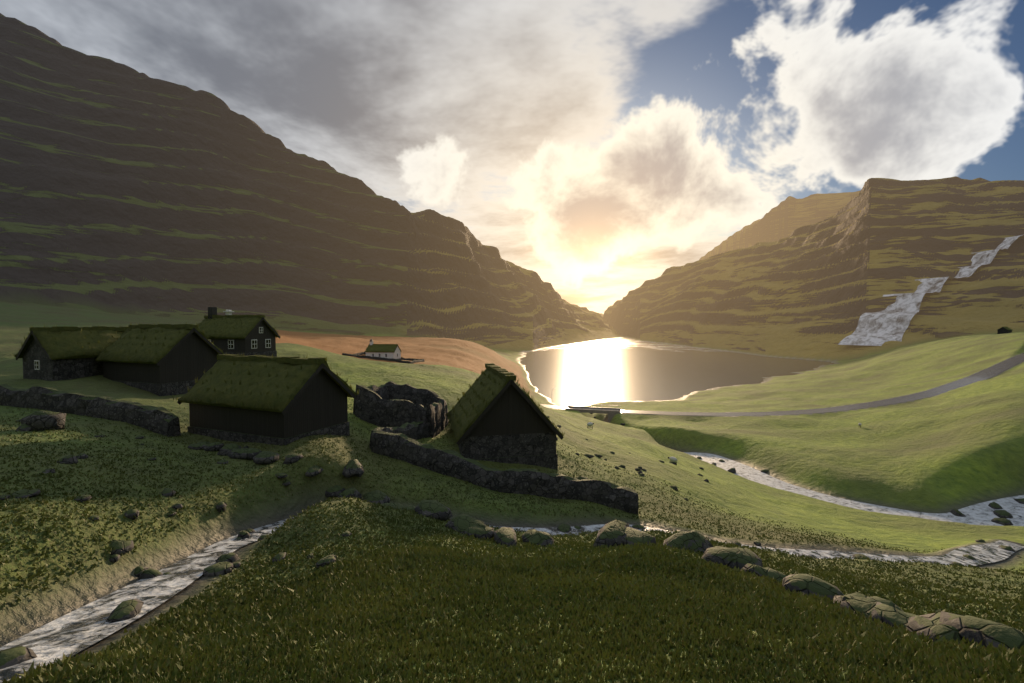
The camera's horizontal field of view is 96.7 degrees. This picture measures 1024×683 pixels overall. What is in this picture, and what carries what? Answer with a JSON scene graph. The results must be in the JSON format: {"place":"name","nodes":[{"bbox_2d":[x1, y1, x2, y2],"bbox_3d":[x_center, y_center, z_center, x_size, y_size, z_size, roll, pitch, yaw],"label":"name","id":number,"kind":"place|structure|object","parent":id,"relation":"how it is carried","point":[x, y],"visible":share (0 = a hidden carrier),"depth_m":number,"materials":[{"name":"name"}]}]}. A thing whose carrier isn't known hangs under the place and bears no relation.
{"place":"outdoors","nodes":[
{"label":"outdoors","id":0,"kind":"place"},
{"bbox_2d":[0,13,1023,682],"bbox_3d":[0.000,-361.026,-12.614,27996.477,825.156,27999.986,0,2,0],"label":"terrain","id":1,"kind":"structure","parent":0,"point":[128,195],"depth_m":459.36,"materials":[{"name":"green plant"}]},
{"bbox_2d":[13,324,127,380],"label":"turf-roofed house","id":2,"kind":"structure","parent":1,"relation":"on","point":[54,353],"depth_m":37.52,"materials":[{"name":"green plant"}]},
{"bbox_2d":[0,384,180,436],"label":"field wall","id":3,"kind":"structure","parent":1,"relation":"on","point":[161,420],"depth_m":26.73,"materials":[{"name":"stone"}]},
{"bbox_2d":[94,322,223,395],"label":"turf-roofed house","id":4,"kind":"structure","parent":1,"relation":"on","point":[166,359],"depth_m":37.75,"materials":[{"name":"green plant"}]},
{"bbox_2d":[197,307,280,356],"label":"farmhouse","id":5,"kind":"object","parent":1,"relation":"on","point":[244,335],"visible":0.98,"depth_m":56.34,"materials":[{"name":"brown wood"}]},
{"bbox_2d":[173,353,358,445],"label":"turf-roofed house","id":6,"kind":"structure","parent":1,"relation":"on","point":[280,400],"depth_m":26.13,"materials":[{"name":"green plant"}]},
{"bbox_2d":[353,384,388,414],"bbox_3d":[-11.492,4.939,37.555,0.955,2.742,5.148,0,2,10],"label":"ruin","id":7,"kind":"object","parent":1,"relation":"on","point":[381,391],"visible":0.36,"depth_m":38.36,"materials":[{"name":"stone"}]},
{"bbox_2d":[365,338,401,359],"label":"church","id":8,"kind":"structure","parent":1,"relation":"on","point":[394,351],"depth_m":193.36,"materials":[{"name":"white paint"}]},
{"bbox_2d":[342,352,424,363],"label":"churchyard wall","id":9,"kind":"structure","parent":1,"relation":"on","point":[412,360],"depth_m":185.68,"materials":[{"name":"stone"}]},
{"bbox_2d":[355,384,426,426],"bbox_3d":[-9.139,5.480,34.699,5.647,4.406,0.903,0,2,8],"label":"ruin","id":10,"kind":"object","parent":1,"relation":"on","point":[373,407],"visible":0.77,"depth_m":34.37,"materials":[{"name":"stone"}]},
{"bbox_2d":[369,422,428,448],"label":"yard side wall","id":11,"kind":"structure","parent":1,"relation":"on","point":[416,430],"depth_m":32.04,"materials":[{"name":"stone"}]},
{"bbox_2d":[385,381,447,437],"bbox_3d":[-7.401,5.582,38.291,4.048,4.104,8.083,-2,3,-39],"label":"ruin","id":12,"kind":"object","parent":1,"relation":"on","point":[433,403],"visible":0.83,"depth_m":39.11,"materials":[{"name":"stone"}]},
{"bbox_2d":[371,430,637,513],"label":"stone wall","id":13,"kind":"structure","parent":1,"relation":"on","point":[451,463],"depth_m":25.38,"materials":[{"name":"stone"}]},
{"bbox_2d":[446,363,564,469],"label":"turf-roofed house","id":14,"kind":"structure","parent":1,"relation":"on","point":[496,413],"depth_m":30.37,"materials":[{"name":"brown wood"}]},
{"bbox_2d":[0,544,1023,682],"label":"grass","id":15,"kind":"structure","parent":1,"relation":"on","point":[164,654],"depth_m":4.89,"materials":[{"name":"green plant"}]},
{"bbox_2d":[0,407,1023,642],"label":"grass","id":16,"kind":"structure","parent":1,"relation":"on","point":[572,550],"depth_m":14.44,"materials":[{"name":"green plant"}]},
{"bbox_2d":[0,411,1023,674],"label":"boulders","id":17,"kind":"object","parent":1,"relation":"on","point":[890,613],"visible":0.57,"depth_m":13.88,"materials":[{"name":"stone"}]},
{"bbox_2d":[565,403,620,422],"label":"road bridge","id":18,"kind":"structure","parent":1,"relation":"on","point":[611,412],"depth_m":133.46,"materials":[{"name":"concrete"}]},
{"bbox_2d":[668,457,677,464],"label":"sheep","id":19,"kind":"object","parent":1,"relation":"on","point":[673,459],"visible":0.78,"depth_m":52.38},
{"bbox_2d":[838,235,1023,345],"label":"waterfall","id":20,"kind":"structure","parent":1,"relation":"on","point":[891,322],"depth_m":586.91,"materials":[{"name":"white liquid"}]},
{"bbox_2d":[997,327,1011,333],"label":"boulder","id":21,"kind":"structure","parent":1,"relation":"on","point":[1003,330],"depth_m":404.44,"materials":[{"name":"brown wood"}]},
{"bbox_2d":[0,517,1023,682],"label":"stream water","id":22,"kind":"structure","parent":0,"point":[76,631],"depth_m":11.06,"materials":[{"name":"white liquid"}]},
{"bbox_2d":[0,0,1023,313],"label":"sky","id":23,"kind":"structure","parent":0,"point":[602,148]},
{"bbox_2d":[520,338,833,405],"bbox_3d":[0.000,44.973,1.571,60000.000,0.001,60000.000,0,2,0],"label":"lagoon sea water","id":24,"kind":"structure","parent":0,"point":[575,374],"depth_m":456.48,"materials":[{"name":"black liquid"}]},
{"bbox_2d":[540,353,1023,421],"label":"road asphalt","id":25,"kind":"structure","parent":0,"point":[992,371],"depth_m":131.34,"materials":[{"name":"grey asphalt"}]},
{"bbox_2d":[684,452,1023,525],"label":"stream water","id":26,"kind":"structure","parent":0,"point":[982,513],"depth_m":55.81,"materials":[{"name":"white liquid"}]}
]}

